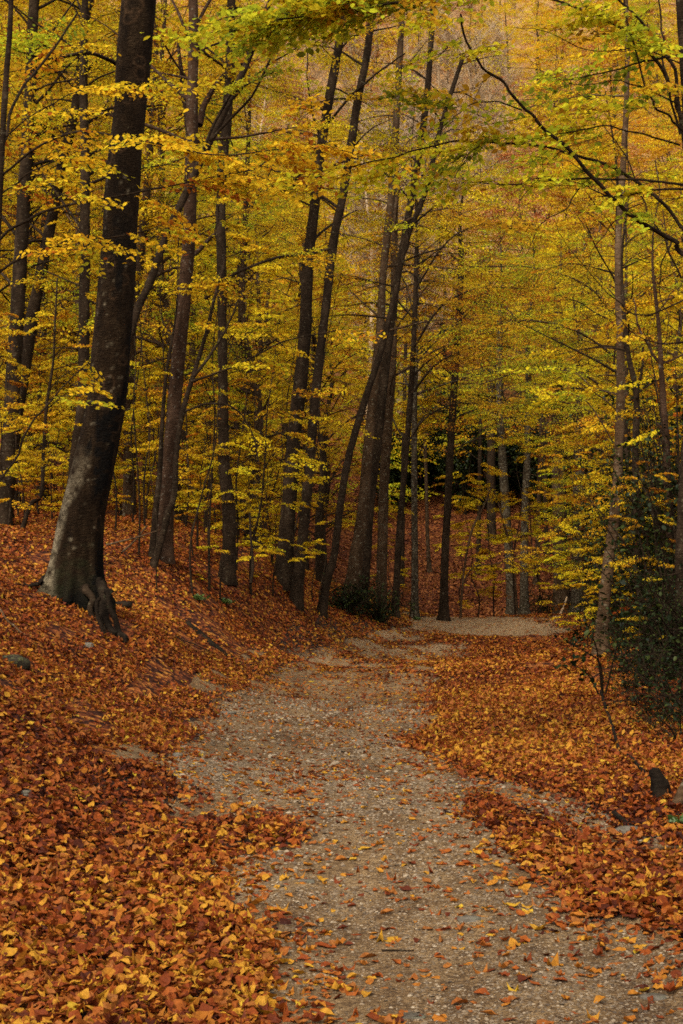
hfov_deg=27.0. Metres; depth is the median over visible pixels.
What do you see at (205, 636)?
log
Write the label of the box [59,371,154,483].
sapling
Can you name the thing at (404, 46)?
bare tree
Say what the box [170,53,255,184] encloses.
hillside tree
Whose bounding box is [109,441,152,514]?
sapling
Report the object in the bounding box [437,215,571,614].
beech tree
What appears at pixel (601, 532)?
evergreen tree
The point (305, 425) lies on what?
sapling
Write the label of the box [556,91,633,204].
hillside tree
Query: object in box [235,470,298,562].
sapling
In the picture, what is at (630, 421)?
sapling
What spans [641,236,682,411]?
beech tree
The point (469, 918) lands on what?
stone
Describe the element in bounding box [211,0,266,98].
hillside tree
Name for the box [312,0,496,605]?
beech tree
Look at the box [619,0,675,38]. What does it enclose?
hillside tree
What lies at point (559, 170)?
hillside tree
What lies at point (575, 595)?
beech tree
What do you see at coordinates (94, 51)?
hillside tree
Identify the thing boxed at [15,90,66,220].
hillside tree
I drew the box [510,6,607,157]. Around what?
hillside tree
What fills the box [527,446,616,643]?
sapling
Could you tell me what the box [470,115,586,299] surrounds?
hillside tree
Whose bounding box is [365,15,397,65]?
hillside tree
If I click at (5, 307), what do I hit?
beech tree
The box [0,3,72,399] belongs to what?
beech tree
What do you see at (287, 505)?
sapling
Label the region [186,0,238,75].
hillside tree
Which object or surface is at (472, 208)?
hillside tree
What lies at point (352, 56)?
bare tree
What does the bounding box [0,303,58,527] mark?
sapling
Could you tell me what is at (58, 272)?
hillside tree
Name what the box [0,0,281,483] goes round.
beech tree
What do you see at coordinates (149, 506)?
sapling
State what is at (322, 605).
beech tree
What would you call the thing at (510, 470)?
evergreen tree
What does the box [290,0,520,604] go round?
beech tree
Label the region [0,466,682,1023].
fallen leaves
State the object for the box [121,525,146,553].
fallen branch
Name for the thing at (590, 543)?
evergreen tree
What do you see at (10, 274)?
beech tree
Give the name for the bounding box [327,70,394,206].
hillside tree
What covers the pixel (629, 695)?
evergreen shrub
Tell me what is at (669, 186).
beech tree
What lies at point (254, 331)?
hillside tree
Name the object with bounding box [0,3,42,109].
hillside tree
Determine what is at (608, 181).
hillside tree
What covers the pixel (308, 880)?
stone
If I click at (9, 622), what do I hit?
stick
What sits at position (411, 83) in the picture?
hillside tree
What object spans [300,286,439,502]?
hillside tree
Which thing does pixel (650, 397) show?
evergreen tree
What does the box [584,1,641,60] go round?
hillside tree
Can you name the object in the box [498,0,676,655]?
beech tree
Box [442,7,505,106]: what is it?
hillside tree
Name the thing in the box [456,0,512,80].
hillside tree
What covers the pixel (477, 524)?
sapling
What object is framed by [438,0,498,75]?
hillside tree
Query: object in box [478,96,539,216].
hillside tree
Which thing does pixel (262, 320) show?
hillside tree
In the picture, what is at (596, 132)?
hillside tree
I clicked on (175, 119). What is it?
hillside tree
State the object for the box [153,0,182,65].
hillside tree
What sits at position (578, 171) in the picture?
hillside tree
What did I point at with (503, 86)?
hillside tree
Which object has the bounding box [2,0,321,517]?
beech tree
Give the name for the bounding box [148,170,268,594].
thin sapling
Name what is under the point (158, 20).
hillside tree
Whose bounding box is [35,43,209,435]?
beech tree
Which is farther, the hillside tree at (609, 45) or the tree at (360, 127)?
the hillside tree at (609, 45)
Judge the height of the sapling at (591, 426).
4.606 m
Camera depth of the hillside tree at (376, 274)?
89.30 m
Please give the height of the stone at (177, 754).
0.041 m
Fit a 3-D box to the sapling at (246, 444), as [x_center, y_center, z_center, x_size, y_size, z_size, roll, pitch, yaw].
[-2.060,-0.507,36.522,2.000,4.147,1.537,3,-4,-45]
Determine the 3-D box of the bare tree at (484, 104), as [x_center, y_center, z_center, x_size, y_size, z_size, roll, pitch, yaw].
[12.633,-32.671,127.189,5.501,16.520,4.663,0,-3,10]
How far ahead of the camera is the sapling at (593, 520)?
34.01 m
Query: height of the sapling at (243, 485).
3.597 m
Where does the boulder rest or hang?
on the ground
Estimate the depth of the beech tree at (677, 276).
46.65 m
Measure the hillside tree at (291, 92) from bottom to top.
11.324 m
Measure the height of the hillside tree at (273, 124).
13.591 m
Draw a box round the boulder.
[2,654,30,669]
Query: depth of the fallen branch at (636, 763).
12.78 m
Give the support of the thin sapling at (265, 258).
on the ground
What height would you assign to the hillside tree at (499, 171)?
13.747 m
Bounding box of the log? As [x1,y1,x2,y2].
[185,621,236,659]
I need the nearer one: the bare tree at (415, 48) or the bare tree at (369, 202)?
the bare tree at (369, 202)
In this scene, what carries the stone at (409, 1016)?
on the path
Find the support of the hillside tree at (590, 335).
on the ground
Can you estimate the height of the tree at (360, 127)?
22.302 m
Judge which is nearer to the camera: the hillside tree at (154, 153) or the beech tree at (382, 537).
the beech tree at (382, 537)
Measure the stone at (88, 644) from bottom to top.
0.088 m
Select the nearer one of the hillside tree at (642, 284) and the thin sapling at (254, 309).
the thin sapling at (254, 309)
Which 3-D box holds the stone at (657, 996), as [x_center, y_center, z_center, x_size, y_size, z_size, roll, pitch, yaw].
[1.142,1.772,5.183,0.117,0.022,0.090,0,-3,0]
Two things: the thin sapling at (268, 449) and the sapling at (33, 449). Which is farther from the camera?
the sapling at (33, 449)
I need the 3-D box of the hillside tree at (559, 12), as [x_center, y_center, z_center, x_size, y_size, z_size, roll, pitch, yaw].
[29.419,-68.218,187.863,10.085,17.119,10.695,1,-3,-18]
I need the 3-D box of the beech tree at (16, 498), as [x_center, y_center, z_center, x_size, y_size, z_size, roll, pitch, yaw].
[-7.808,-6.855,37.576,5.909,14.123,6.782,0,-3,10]
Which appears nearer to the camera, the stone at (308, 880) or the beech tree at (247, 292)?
the stone at (308, 880)
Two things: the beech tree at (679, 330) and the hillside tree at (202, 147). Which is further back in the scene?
the hillside tree at (202, 147)
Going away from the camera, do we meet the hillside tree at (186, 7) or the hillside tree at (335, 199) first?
the hillside tree at (335, 199)
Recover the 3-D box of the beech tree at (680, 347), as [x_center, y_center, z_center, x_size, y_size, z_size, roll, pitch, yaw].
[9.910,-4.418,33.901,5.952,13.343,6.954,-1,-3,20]
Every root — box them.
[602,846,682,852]
[611,810,631,825]
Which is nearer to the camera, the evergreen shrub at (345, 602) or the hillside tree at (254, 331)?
the evergreen shrub at (345, 602)
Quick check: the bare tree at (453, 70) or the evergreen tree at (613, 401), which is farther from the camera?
the bare tree at (453, 70)
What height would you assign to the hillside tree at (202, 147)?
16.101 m
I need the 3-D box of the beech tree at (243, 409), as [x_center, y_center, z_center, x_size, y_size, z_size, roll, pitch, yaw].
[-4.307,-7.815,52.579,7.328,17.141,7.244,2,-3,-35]
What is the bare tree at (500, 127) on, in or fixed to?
on the ground
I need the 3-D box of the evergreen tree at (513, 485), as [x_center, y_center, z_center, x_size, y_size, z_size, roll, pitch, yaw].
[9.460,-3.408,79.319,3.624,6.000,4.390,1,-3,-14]
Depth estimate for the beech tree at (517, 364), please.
36.58 m
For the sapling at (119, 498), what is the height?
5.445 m
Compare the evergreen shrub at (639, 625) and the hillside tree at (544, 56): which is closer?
the evergreen shrub at (639, 625)
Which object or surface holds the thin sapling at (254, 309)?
on the ground
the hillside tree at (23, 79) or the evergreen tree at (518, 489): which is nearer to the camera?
the evergreen tree at (518, 489)
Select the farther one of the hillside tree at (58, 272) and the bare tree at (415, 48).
the bare tree at (415, 48)
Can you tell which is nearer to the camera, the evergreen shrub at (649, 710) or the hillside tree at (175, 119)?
the evergreen shrub at (649, 710)
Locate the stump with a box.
[649,767,670,801]
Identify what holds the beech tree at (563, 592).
on the ground
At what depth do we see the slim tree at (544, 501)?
66.84 m
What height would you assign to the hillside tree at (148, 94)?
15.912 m
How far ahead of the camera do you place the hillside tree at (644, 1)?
172.92 m
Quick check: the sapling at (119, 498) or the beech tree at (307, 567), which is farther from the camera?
the beech tree at (307, 567)
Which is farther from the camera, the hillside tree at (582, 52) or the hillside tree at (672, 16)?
the hillside tree at (672, 16)
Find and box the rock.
[671,780,682,808]
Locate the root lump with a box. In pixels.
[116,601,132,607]
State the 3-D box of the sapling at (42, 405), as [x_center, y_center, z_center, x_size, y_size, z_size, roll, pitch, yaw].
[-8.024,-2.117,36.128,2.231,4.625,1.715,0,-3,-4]
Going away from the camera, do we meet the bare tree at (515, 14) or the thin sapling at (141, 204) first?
the thin sapling at (141, 204)
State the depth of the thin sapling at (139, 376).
31.90 m
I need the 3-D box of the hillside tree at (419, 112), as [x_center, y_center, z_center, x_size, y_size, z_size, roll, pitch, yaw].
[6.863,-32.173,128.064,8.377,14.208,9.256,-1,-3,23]
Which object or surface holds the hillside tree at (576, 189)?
on the ground
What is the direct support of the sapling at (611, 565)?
on the ground
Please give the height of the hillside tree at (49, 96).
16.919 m
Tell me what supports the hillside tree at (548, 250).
on the ground
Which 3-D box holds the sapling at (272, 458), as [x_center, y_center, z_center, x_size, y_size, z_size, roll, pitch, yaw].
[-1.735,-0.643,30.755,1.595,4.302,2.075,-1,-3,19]
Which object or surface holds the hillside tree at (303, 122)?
on the ground
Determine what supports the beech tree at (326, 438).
on the ground
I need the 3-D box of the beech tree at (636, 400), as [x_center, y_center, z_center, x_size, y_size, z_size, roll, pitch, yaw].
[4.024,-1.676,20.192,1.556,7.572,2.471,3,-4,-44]
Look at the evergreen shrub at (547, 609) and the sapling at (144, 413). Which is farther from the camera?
the evergreen shrub at (547, 609)
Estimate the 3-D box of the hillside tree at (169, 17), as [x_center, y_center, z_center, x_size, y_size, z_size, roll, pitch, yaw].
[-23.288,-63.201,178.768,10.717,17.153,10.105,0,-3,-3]
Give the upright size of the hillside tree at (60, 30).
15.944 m
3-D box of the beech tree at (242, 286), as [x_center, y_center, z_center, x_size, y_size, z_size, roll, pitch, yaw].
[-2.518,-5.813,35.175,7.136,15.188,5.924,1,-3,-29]
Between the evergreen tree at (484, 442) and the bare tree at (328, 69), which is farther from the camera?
the bare tree at (328, 69)
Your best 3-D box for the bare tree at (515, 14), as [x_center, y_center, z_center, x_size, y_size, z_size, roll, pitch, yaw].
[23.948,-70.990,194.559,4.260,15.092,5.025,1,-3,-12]
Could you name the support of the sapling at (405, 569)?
on the ground
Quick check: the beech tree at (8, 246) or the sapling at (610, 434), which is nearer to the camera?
the sapling at (610, 434)
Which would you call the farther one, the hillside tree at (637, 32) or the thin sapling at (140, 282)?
the hillside tree at (637, 32)
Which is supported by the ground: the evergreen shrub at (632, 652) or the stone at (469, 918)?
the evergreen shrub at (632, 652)
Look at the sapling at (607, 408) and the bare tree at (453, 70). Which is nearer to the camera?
the sapling at (607, 408)
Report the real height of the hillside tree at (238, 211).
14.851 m
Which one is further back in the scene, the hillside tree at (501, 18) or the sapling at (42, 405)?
the hillside tree at (501, 18)
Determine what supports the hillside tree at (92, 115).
on the ground
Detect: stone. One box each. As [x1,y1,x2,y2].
[15,789,34,796]
[81,642,93,647]
[171,752,182,756]
[220,711,235,713]
[298,879,314,882]
[401,1013,425,1018]
[457,915,480,922]
[615,826,643,833]
[639,993,667,1000]
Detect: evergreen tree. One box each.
[342,390,422,509]
[359,411,436,505]
[392,405,455,496]
[393,399,446,497]
[417,376,476,490]
[417,393,506,514]
[425,363,487,465]
[436,386,521,508]
[456,396,523,507]
[482,397,535,503]
[506,412,547,494]
[509,396,550,484]
[511,423,573,522]
[513,408,594,514]
[539,501,607,629]
[542,490,625,634]
[555,465,676,646]
[563,325,682,670]
[566,410,682,662]
[569,386,682,642]
[570,411,676,641]
[571,427,676,633]
[573,390,680,611]
[574,448,661,631]
[580,369,682,646]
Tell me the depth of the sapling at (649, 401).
24.28 m
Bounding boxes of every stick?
[0,609,30,635]
[175,635,212,653]
[382,949,413,951]
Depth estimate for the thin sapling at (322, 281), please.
29.89 m
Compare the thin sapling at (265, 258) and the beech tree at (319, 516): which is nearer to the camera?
the thin sapling at (265, 258)
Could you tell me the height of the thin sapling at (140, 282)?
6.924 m
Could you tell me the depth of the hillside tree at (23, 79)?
143.14 m
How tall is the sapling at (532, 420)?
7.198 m
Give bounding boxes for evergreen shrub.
[321,568,389,616]
[343,579,418,626]
[518,579,571,613]
[564,594,664,674]
[572,596,673,660]
[584,651,682,730]
[589,596,655,668]
[595,608,672,683]
[597,584,668,646]
[598,647,654,691]
[602,626,682,688]
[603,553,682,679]
[604,655,682,723]
[605,642,682,706]
[613,673,663,706]
[625,698,682,741]
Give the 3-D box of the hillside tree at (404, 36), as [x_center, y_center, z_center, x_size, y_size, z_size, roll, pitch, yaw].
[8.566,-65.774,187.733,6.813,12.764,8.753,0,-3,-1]
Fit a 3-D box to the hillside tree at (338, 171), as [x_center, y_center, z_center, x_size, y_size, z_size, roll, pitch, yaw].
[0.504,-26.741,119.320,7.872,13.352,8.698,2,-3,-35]
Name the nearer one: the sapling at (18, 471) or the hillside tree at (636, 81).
the sapling at (18, 471)
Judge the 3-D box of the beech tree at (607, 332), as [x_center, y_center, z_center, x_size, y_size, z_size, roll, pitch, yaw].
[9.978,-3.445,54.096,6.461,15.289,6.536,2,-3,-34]
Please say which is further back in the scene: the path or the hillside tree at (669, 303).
the hillside tree at (669, 303)
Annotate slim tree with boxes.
[358,267,487,585]
[370,273,486,573]
[419,279,534,575]
[484,283,586,565]
[486,264,590,585]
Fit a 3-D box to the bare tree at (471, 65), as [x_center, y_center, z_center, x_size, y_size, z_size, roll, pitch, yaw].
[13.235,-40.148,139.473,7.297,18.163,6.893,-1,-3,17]
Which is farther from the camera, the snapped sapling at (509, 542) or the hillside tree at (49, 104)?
the hillside tree at (49, 104)
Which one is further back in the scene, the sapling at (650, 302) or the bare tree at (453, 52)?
the bare tree at (453, 52)
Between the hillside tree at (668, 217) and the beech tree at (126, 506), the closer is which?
the beech tree at (126, 506)
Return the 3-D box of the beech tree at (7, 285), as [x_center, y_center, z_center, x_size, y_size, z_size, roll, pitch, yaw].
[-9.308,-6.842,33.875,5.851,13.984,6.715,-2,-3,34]
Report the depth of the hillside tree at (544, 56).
135.56 m
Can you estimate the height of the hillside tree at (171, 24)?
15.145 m
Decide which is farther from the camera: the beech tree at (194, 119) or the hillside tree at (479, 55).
the hillside tree at (479, 55)
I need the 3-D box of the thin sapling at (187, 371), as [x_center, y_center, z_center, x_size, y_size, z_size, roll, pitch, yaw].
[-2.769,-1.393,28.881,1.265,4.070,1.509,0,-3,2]
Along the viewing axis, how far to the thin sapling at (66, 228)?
26.80 m
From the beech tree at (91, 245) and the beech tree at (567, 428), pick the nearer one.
the beech tree at (567, 428)
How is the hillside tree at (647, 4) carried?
on the ground
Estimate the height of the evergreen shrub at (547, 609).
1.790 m
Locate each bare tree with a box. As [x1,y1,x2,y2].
[232,29,299,174]
[282,28,328,156]
[301,107,428,413]
[303,30,356,139]
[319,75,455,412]
[334,23,389,168]
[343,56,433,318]
[343,104,458,393]
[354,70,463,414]
[372,35,421,143]
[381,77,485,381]
[390,14,427,111]
[406,30,450,144]
[412,0,466,88]
[421,9,479,212]
[436,10,471,123]
[440,24,503,190]
[453,54,510,234]
[457,2,480,42]
[461,10,518,174]
[469,80,521,248]
[482,2,523,131]
[509,0,529,45]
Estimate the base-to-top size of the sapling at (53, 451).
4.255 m
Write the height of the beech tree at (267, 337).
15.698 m
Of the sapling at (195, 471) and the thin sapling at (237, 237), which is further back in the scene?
the sapling at (195, 471)
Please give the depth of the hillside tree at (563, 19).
154.06 m
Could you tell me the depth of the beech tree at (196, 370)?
23.12 m
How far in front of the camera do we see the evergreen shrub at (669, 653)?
14.48 m
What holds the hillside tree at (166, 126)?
on the ground
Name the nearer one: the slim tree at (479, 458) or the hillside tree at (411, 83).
the slim tree at (479, 458)
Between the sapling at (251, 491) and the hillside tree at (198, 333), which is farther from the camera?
the hillside tree at (198, 333)
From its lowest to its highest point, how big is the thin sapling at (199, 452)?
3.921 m
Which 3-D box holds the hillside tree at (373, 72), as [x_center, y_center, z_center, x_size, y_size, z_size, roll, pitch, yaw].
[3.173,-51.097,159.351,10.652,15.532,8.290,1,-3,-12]
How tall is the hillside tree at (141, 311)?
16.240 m
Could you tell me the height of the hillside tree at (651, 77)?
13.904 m
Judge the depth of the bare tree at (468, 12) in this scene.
191.25 m
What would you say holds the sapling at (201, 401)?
on the ground
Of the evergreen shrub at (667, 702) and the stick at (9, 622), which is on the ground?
the evergreen shrub at (667, 702)
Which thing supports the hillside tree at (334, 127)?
on the ground
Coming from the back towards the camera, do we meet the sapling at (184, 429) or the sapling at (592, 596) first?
the sapling at (184, 429)
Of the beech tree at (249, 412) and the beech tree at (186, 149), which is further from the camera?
the beech tree at (249, 412)
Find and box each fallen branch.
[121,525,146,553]
[599,689,648,775]
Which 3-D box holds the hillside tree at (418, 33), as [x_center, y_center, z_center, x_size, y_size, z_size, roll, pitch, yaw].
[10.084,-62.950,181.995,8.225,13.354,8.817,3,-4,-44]
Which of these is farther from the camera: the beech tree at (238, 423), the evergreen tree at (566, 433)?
the evergreen tree at (566, 433)
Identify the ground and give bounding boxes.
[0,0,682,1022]
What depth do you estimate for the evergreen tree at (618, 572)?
24.00 m
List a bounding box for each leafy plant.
[193,593,209,600]
[221,597,234,603]
[660,812,682,829]
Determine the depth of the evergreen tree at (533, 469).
75.88 m
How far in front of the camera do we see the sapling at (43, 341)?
31.75 m
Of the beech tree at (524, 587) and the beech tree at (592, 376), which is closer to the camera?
the beech tree at (592, 376)
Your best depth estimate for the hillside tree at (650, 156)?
124.47 m
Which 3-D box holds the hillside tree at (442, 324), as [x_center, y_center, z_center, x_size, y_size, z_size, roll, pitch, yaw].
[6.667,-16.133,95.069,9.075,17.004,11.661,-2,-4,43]
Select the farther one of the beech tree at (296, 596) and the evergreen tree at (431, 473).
the evergreen tree at (431, 473)
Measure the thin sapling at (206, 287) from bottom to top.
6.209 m
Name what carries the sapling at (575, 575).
on the ground
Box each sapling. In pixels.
[0,277,76,512]
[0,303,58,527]
[0,340,66,515]
[0,342,67,506]
[0,347,81,513]
[2,341,64,496]
[16,303,92,513]
[17,331,91,518]
[18,383,131,499]
[21,351,77,496]
[22,373,72,508]
[22,433,53,494]
[23,282,146,486]
[36,353,152,504]
[41,188,142,532]
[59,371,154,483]
[98,239,188,558]
[106,399,164,515]
[108,439,139,515]
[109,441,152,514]
[110,403,146,505]
[114,335,203,503]
[116,325,214,508]
[119,191,174,521]
[122,351,155,485]
[123,412,213,519]
[127,357,193,591]
[128,284,234,546]
[129,301,201,518]
[131,218,204,525]
[135,357,217,522]
[137,391,239,527]
[138,196,208,527]
[138,352,240,529]
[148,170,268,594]
[148,363,253,556]
[163,267,244,532]
[174,221,275,596]
[174,385,248,529]
[174,413,207,519]
[175,376,250,532]
[177,419,288,600]
[179,360,242,541]
[179,427,215,524]
[181,318,307,542]
[182,237,284,572]
[183,419,254,522]
[184,348,231,532]
[190,253,282,527]
[205,255,346,595]
[230,379,279,525]
[230,413,282,543]
[232,348,315,566]
[232,388,302,562]
[235,444,328,596]
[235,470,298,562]
[236,359,280,553]
[249,512,253,583]
[252,322,312,555]
[253,263,338,556]
[273,224,377,537]
[308,411,352,601]
[309,460,356,600]
[370,496,410,597]
[431,468,510,616]
[432,471,489,604]
[450,462,538,615]
[459,481,524,618]
[460,405,561,614]
[482,470,517,613]
[484,413,565,612]
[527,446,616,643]
[536,472,610,629]
[543,607,629,693]
[544,521,613,647]
[551,482,604,583]
[554,395,656,577]
[558,295,682,522]
[570,412,657,592]
[570,466,631,601]
[579,451,646,576]
[586,370,682,577]
[600,395,682,602]
[605,464,677,638]
[606,286,682,515]
[607,508,661,632]
[613,384,682,614]
[621,441,681,641]
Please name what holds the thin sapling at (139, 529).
on the ground
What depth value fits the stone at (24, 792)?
8.18 m
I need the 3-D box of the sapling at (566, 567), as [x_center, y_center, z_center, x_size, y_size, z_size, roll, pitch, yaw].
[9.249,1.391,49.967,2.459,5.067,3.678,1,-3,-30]
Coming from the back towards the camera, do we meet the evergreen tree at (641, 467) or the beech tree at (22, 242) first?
the beech tree at (22, 242)
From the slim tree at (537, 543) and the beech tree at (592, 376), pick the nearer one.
the beech tree at (592, 376)
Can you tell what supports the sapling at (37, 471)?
on the ground
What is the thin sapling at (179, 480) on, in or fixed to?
on the ground
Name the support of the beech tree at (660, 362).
on the ground
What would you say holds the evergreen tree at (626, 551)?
on the ground
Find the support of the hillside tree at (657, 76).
on the ground
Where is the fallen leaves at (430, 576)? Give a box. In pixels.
[264,453,606,616]
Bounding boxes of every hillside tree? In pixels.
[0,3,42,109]
[0,19,74,157]
[0,85,95,415]
[0,155,95,449]
[0,173,74,456]
[3,0,60,82]
[9,32,99,160]
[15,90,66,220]
[22,0,93,107]
[41,180,205,465]
[51,0,110,104]
[52,0,114,65]
[59,77,111,189]
[62,21,113,125]
[65,195,213,434]
[90,95,156,197]
[90,148,270,435]
[97,6,117,106]
[109,25,172,151]
[111,0,178,54]
[136,173,232,336]
[138,209,276,448]
[143,91,215,189]
[143,140,340,471]
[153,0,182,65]
[155,55,199,178]
[156,0,186,82]
[156,0,188,50]
[156,98,250,242]
[157,23,233,141]
[162,0,215,49]
[164,1,214,98]
[165,7,217,125]
[167,51,262,218]
[169,117,257,249]
[169,206,331,471]
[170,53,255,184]
[175,0,218,50]
[183,0,277,118]
[185,216,335,448]
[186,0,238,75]
[196,216,292,376]
[198,14,292,159]
[199,152,281,311]
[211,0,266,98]
[213,0,266,58]
[214,33,274,128]
[214,137,326,341]
[229,178,305,305]
[230,89,293,200]
[231,242,375,541]
[249,166,299,263]
[254,60,319,141]
[254,117,328,253]
[258,41,304,105]
[263,50,311,126]
[263,171,369,368]
[265,63,336,153]
[272,231,376,423]
[273,98,339,230]
[273,156,349,311]
[276,163,412,403]
[288,114,373,304]
[297,97,369,210]
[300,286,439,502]
[305,123,367,266]
[314,176,465,399]
[316,13,382,109]
[316,41,390,143]
[316,162,386,341]
[327,10,416,121]
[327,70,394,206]
[337,29,411,128]
[358,4,396,73]
[358,143,495,353]
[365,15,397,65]
[374,163,506,392]
[380,5,448,117]
[381,4,429,52]
[382,80,454,218]
[384,62,430,156]
[392,1,443,65]
[421,2,468,86]
[423,186,498,333]
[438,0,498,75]
[441,133,537,303]
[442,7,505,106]
[443,159,607,397]
[455,164,544,338]
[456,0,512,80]
[465,245,570,417]
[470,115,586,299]
[473,0,546,94]
[474,0,523,55]
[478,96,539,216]
[483,0,576,113]
[483,76,550,195]
[491,72,592,246]
[494,125,614,305]
[496,14,607,181]
[503,174,669,440]
[506,0,563,75]
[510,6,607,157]
[513,195,650,396]
[516,260,653,499]
[520,31,612,171]
[521,0,595,58]
[521,81,637,263]
[523,0,579,46]
[525,14,586,137]
[526,103,634,265]
[531,120,634,306]
[533,201,680,502]
[533,205,679,533]
[535,153,649,337]
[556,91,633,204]
[561,0,628,65]
[563,118,669,284]
[568,144,681,354]
[570,19,664,178]
[574,0,656,124]
[574,93,635,233]
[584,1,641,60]
[587,31,651,132]
[587,229,682,472]
[590,226,682,439]
[597,0,670,83]
[615,3,660,103]
[616,0,679,112]
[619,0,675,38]
[619,3,681,138]
[619,52,680,187]
[623,61,682,231]
[623,162,682,350]
[629,96,682,235]
[629,133,682,321]
[630,248,682,393]
[633,0,667,81]
[635,0,677,83]
[640,96,682,269]
[645,20,682,151]
[655,0,679,69]
[662,1,677,38]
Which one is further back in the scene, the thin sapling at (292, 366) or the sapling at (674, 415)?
the thin sapling at (292, 366)
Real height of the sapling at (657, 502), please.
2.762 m
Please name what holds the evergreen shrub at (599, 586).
on the ground
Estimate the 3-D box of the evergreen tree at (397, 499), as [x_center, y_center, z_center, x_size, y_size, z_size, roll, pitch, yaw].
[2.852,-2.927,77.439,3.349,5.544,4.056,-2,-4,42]
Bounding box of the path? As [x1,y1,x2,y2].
[81,610,682,1023]
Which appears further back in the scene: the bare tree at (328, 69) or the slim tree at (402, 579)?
the bare tree at (328, 69)
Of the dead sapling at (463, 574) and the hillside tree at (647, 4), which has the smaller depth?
the dead sapling at (463, 574)
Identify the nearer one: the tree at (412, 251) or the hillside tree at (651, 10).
the tree at (412, 251)
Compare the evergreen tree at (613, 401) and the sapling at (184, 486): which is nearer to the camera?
the evergreen tree at (613, 401)
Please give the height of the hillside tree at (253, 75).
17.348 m
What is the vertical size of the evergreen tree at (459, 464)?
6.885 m
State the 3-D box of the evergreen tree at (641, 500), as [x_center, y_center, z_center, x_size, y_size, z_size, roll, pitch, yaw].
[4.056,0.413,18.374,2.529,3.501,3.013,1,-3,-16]
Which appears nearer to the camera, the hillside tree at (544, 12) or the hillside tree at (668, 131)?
the hillside tree at (668, 131)
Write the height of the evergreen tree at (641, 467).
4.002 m
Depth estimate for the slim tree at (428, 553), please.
63.34 m
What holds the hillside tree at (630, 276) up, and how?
on the ground
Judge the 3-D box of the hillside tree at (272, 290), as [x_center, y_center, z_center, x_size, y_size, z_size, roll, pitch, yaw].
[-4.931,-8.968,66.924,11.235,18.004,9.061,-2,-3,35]
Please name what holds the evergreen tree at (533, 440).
on the ground
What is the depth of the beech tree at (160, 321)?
51.47 m
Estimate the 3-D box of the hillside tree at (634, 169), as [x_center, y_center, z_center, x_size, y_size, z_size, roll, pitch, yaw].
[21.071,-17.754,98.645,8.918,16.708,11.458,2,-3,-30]
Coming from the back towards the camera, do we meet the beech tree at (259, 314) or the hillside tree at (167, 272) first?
the hillside tree at (167, 272)
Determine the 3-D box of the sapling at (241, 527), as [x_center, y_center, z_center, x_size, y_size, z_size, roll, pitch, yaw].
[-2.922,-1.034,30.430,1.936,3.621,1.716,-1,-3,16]
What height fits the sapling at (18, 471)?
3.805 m
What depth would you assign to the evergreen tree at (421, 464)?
77.70 m
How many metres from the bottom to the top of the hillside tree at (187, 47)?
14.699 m
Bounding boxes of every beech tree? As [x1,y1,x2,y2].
[0,0,110,327]
[0,0,154,508]
[0,0,155,644]
[0,0,164,501]
[0,0,169,525]
[0,0,177,517]
[0,0,216,456]
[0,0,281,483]
[0,0,420,481]
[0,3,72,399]
[0,3,113,483]
[0,9,145,384]
[0,11,100,430]
[0,47,182,458]
[0,78,95,461]
[0,91,93,448]
[0,115,90,464]
[0,164,53,408]
[0,277,96,527]
[1,14,165,488]
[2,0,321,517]
[4,0,317,522]
[15,0,354,563]
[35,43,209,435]
[48,139,172,395]
[60,144,217,489]
[60,157,261,557]
[94,87,284,524]
[131,0,356,341]
[136,0,399,553]
[136,121,273,444]
[140,0,682,351]
[142,129,295,463]
[146,145,335,542]
[149,147,336,538]
[149,186,386,568]
[150,0,383,585]
[150,69,358,522]
[169,108,355,531]
[199,0,420,610]
[200,7,453,590]
[203,129,413,581]
[204,153,368,506]
[230,205,370,570]
[263,201,381,573]
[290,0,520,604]
[297,88,573,617]
[299,50,532,617]
[300,107,493,611]
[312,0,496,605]
[329,137,529,619]
[376,152,579,620]
[426,118,682,605]
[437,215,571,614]
[438,233,539,540]
[462,226,631,614]
[470,70,682,577]
[478,224,653,611]
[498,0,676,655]
[505,221,644,613]
[505,221,671,612]
[517,141,682,571]
[520,230,680,583]
[526,132,682,651]
[548,170,682,553]
[565,36,682,680]
[568,250,682,547]
[581,190,682,510]
[585,149,682,448]
[588,153,682,459]
[588,160,682,612]
[589,268,682,529]
[637,28,682,468]
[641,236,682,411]
[649,176,682,334]
[654,69,682,352]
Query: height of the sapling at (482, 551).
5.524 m
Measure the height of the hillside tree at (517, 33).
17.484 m
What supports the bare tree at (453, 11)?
on the ground
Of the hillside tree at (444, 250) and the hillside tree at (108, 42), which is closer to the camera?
the hillside tree at (444, 250)
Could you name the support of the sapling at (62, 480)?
on the ground
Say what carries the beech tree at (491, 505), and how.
on the ground
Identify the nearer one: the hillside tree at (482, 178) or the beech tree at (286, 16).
the beech tree at (286, 16)
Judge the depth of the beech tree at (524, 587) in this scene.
56.53 m
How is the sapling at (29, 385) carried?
on the ground
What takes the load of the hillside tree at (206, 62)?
on the ground
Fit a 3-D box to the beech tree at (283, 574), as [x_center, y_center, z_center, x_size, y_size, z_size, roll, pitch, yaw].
[-0.114,-5.900,29.448,5.798,15.069,4.005,2,-3,-40]
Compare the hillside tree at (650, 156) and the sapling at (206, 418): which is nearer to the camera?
the sapling at (206, 418)
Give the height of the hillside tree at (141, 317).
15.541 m

